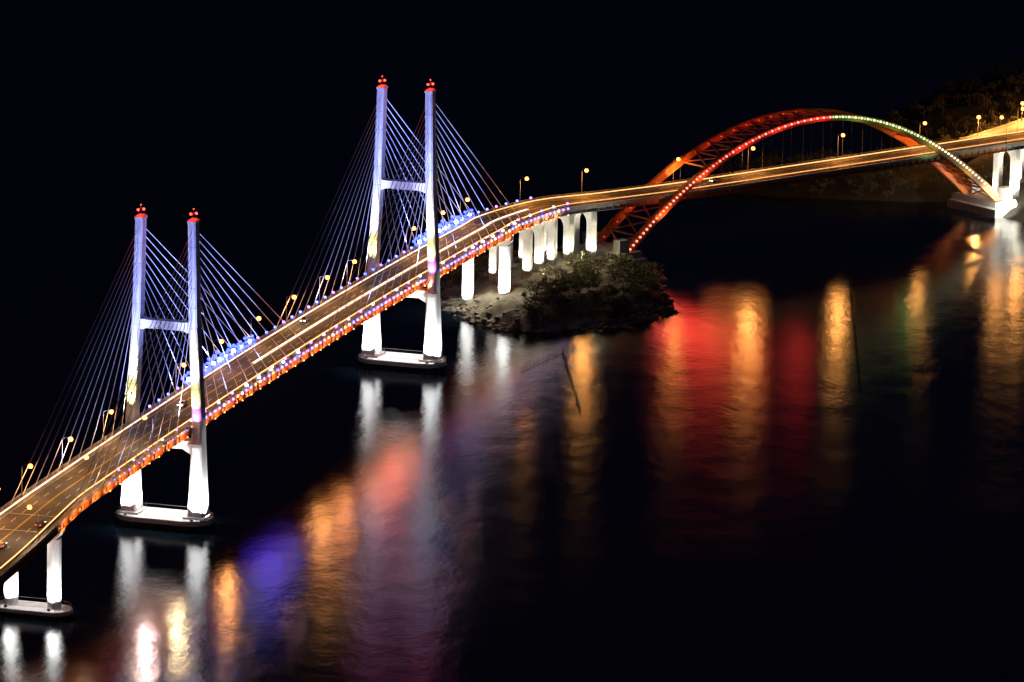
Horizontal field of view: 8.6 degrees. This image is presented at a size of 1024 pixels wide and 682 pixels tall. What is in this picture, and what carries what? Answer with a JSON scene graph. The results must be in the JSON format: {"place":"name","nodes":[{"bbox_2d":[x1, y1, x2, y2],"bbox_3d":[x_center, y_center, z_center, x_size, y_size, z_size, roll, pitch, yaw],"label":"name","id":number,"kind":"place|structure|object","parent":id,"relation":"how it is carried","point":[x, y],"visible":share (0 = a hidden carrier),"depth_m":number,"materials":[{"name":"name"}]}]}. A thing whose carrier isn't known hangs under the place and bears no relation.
{"place":"outdoors","nodes":[
{"label":"outdoors","id":0,"kind":"place"},
{"bbox_2d":[0,0,1023,681],"bbox_3d":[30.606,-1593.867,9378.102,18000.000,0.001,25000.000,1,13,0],"label":"sea water","id":1,"kind":"structure","parent":0,"point":[736,470],"depth_m":2206.42,"materials":[{"name":"black liquid"}]},
{"bbox_2d":[0,76,568,621],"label":"cable stayed bridge","id":2,"kind":"structure","parent":1,"relation":"in","point":[60,500],"depth_m":2011.43,"materials":[{"name":"concrete"}]},
{"bbox_2d":[0,542,6,548],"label":"car","id":3,"kind":"object","parent":2,"relation":"on","point":[2,544],"visible":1,"depth_m":1855.81,"materials":[{"name":"paint"}]},
{"bbox_2d":[35,520,45,526],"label":"car","id":4,"kind":"object","parent":2,"relation":"on","point":[39,523],"visible":1,"depth_m":1876.13,"materials":[{"name":"paint"}]},
{"bbox_2d":[62,437,72,469],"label":"street lamp","id":5,"kind":"object","parent":2,"relation":"on","point":[70,438],"visible":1,"depth_m":1931.89,"materials":[{"name":"metal"}]},
{"bbox_2d":[84,455,94,486],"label":"street lamp","id":6,"kind":"object","parent":2,"relation":"on","point":[86,456],"visible":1,"depth_m":1911.63,"materials":[{"name":"metal"}]},
{"bbox_2d":[103,410,113,442],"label":"street lamp","id":7,"kind":"object","parent":2,"relation":"on","point":[111,411],"visible":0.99,"depth_m":1962.46,"materials":[{"name":"metal"}]},
{"bbox_2d":[142,416,152,449],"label":"street lamp","id":8,"kind":"object","parent":2,"relation":"on","point":[144,417],"visible":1,"depth_m":1955.29,"materials":[{"name":"metal"}]},
{"bbox_2d":[177,400,187,406],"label":"car","id":9,"kind":"object","parent":2,"relation":"on","point":[184,402],"visible":0.95,"depth_m":2007.95,"materials":[{"name":"paint"}]},
{"bbox_2d":[213,339,223,370],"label":"street lamp","id":10,"kind":"object","parent":2,"relation":"on","point":[221,341],"visible":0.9,"depth_m":2050.20,"materials":[{"name":"metal"}]},
{"bbox_2d":[285,295,295,325],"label":"street lamp","id":11,"kind":"object","parent":2,"relation":"on","point":[293,296],"visible":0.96,"depth_m":2112.49,"materials":[{"name":"metal"}]},
{"bbox_2d":[300,316,309,321],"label":"car","id":12,"kind":"object","parent":2,"relation":"on","point":[305,318],"visible":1,"depth_m":2120.60,"materials":[{"name":"paint"}]},
{"bbox_2d":[319,276,329,305],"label":"street lamp","id":13,"kind":"object","parent":2,"relation":"on","point":[327,277],"visible":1,"depth_m":2142.61,"materials":[{"name":"metal"}]},
{"bbox_2d":[406,227,415,253],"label":"street lamp","id":14,"kind":"object","parent":2,"relation":"on","point":[414,228],"visible":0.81,"depth_m":2225.08,"materials":[{"name":"metal"}]},
{"bbox_2d":[521,350,580,409],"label":"fishing weir","id":15,"kind":"object","parent":1,"relation":"in","point":[568,373],"visible":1,"depth_m":2204.30,"materials":[{"name":"brown wood"}]},
{"bbox_2d":[579,108,1016,267],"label":"arch bridge","id":16,"kind":"structure","parent":1,"relation":"in","point":[972,197],"depth_m":2402.79,"materials":[{"name":"metal"}]},
{"bbox_2d":[673,158,679,182],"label":"street lamp","id":17,"kind":"object","parent":16,"relation":"on","point":[677,159],"visible":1,"depth_m":2378.05,"materials":[{"name":"metal"}]},
{"bbox_2d":[709,177,721,182],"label":"car","id":18,"kind":"object","parent":16,"relation":"on","point":[715,179],"visible":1,"depth_m":2385.76,"materials":[{"name":"paint"}]},
{"bbox_2d":[849,277,860,387],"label":"fishing weir","id":19,"kind":"object","parent":1,"relation":"in","point":[851,294],"visible":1,"depth_m":2265.69,"materials":[{"name":"brown wood"}]},
{"bbox_2d":[440,252,668,332],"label":"rocky island","id":20,"kind":"structure","parent":0,"point":[486,291],"depth_m":2287.50,"materials":[{"name":"green plant"}]},
{"bbox_2d":[483,191,619,279],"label":"island viaduct","id":21,"kind":"object","parent":20,"relation":"on","point":[589,205],"visible":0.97,"depth_m":2329.46,"materials":[{"name":"concrete"}]},
{"bbox_2d":[442,245,672,324],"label":"island trees","id":22,"kind":"object","parent":20,"relation":"on","point":[645,276],"visible":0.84,"depth_m":2298.17,"materials":[{"name":"green plant"}]},
{"bbox_2d":[440,267,680,332],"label":"shore rocks","id":23,"kind":"object","parent":20,"relation":"on","point":[447,286],"visible":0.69,"depth_m":2276.57,"materials":[{"name":"grey stone"}]},
{"bbox_2d":[706,68,1023,221],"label":"headland terrain","id":24,"kind":"structure","parent":0,"point":[956,109],"depth_m":2558.11,"materials":[{"name":"plant"}]},
{"bbox_2d":[703,114,1018,198],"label":"shore scrub","id":25,"kind":"object","parent":24,"relation":"on","point":[747,166],"visible":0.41,"depth_m":2503.66,"materials":[{"name":"green plant"}]},
{"bbox_2d":[716,58,1023,192],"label":"headland trees","id":26,"kind":"object","parent":24,"relation":"on","point":[984,102],"visible":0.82,"depth_m":2597.93,"materials":[{"name":"green plant"}]},
{"bbox_2d":[984,129,1023,198],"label":"approach viaduct","id":27,"kind":"object","parent":24,"relation":"on","point":[1014,141],"visible":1,"depth_m":2474.29,"materials":[{"name":"concrete"}]},
{"bbox_2d":[959,118,1023,139],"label":"hill road","id":28,"kind":"structure","parent":0,"point":[1001,129],"depth_m":2537.36,"materials":[{"name":"asphalt"}]}
]}

